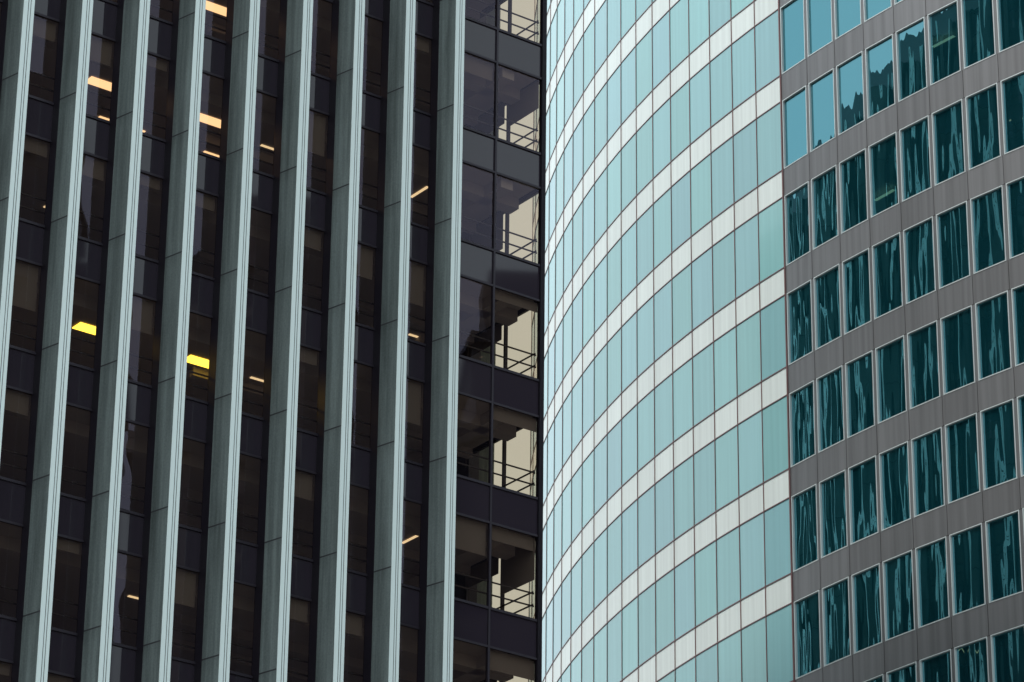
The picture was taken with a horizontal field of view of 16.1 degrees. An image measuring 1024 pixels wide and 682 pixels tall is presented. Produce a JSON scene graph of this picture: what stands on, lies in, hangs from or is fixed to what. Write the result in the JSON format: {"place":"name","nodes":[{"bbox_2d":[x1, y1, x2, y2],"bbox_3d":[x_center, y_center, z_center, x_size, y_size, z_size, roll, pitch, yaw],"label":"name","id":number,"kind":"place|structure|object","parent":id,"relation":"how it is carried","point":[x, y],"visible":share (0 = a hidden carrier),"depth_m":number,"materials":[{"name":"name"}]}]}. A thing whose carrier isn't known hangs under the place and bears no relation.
{"place":"outdoors","nodes":[
{"label":"outdoors","id":0,"kind":"place"},
{"bbox_2d":[492,0,533,681],"label":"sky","id":1,"kind":"structure","parent":0,"point":[520,221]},
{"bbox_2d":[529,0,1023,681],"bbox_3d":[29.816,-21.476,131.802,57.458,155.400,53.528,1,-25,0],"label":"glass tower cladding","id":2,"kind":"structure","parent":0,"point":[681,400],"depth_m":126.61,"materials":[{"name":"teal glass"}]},
{"label":"pavement","id":3,"kind":"structure","parent":0,"visible":0},
{"bbox_2d":[0,0,464,681],"bbox_3d":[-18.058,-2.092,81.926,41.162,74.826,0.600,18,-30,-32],"label":"vertical columns","id":4,"kind":"structure","parent":3,"relation":"on","point":[284,368],"depth_m":90.04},
{"bbox_2d":[0,0,535,681],"bbox_3d":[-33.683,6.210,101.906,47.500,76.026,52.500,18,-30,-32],"label":"windows","id":5,"kind":"structure","parent":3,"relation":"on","point":[474,320],"depth_m":93.86,"materials":[{"name":"grey glass"}]},
{"bbox_2d":[0,1,536,681],"bbox_3d":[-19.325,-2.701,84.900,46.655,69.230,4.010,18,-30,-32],"label":"tower blinds","id":6,"kind":"object","parent":5,"relation":"attached to","point":[470,535],"visible":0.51,"depth_m":92.58,"materials":[{"name":"beige"}]},
{"bbox_2d":[0,0,540,681],"bbox_3d":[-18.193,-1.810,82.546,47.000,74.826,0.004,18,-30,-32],"label":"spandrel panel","id":7,"kind":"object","parent":5,"relation":"attached to","point":[510,510],"depth_m":92.25,"materials":[{"name":"black glass"}]},
{"bbox_2d":[0,0,546,681],"bbox_3d":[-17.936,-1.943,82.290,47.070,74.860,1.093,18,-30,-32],"label":"window frames","id":8,"kind":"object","parent":5,"relation":"attached to","point":[268,334],"visible":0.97,"depth_m":91.17,"materials":[{"name":"grey"}]},
{"bbox_2d":[402,80,538,681],"bbox_3d":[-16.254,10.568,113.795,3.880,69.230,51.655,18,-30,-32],"label":"tower blinds","id":9,"kind":"object","parent":5,"relation":"attached to","point":[517,570],"visible":0.13,"depth_m":99.25,"materials":[{"name":"beige"}]},
{"bbox_2d":[454,0,537,681],"bbox_3d":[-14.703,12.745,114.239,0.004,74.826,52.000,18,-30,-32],"label":"railings","id":10,"kind":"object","parent":5,"relation":"attached to","point":[497,212],"depth_m":99.56,"materials":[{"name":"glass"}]},
{"bbox_2d":[454,0,546,681],"bbox_3d":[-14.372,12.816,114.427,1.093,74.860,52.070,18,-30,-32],"label":"tower face metalwork","id":11,"kind":"object","parent":5,"relation":"attached to","point":[463,593],"visible":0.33,"depth_m":97.62,"materials":[{"name":"grey"}]},
{"bbox_2d":[456,5,500,606],"bbox_3d":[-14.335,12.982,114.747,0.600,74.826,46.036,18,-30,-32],"label":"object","id":12,"kind":"object","parent":11,"relation":"attached to","point":[482,585],"depth_m":98.83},
{"bbox_3d":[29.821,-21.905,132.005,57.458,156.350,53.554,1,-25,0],"label":"glass tower","id":13,"kind":"object","parent":3,"relation":"on","visible":0},
{"bbox_2d":[528,0,1023,681],"bbox_3d":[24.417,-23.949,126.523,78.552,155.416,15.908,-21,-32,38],"label":"window frames","id":14,"kind":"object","parent":13,"relation":"attached to","point":[672,318],"visible":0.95,"depth_m":129.95,"materials":[{"name":"grey metal"}]},
{"bbox_2d":[780,0,1023,681],"bbox_3d":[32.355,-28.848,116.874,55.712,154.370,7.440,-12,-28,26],"label":"glass tower windows","id":15,"kind":"structure","parent":13,"relation":"attached to","point":[1003,537],"depth_m":116.70,"materials":[{"name":"teal glass"}]}
]}

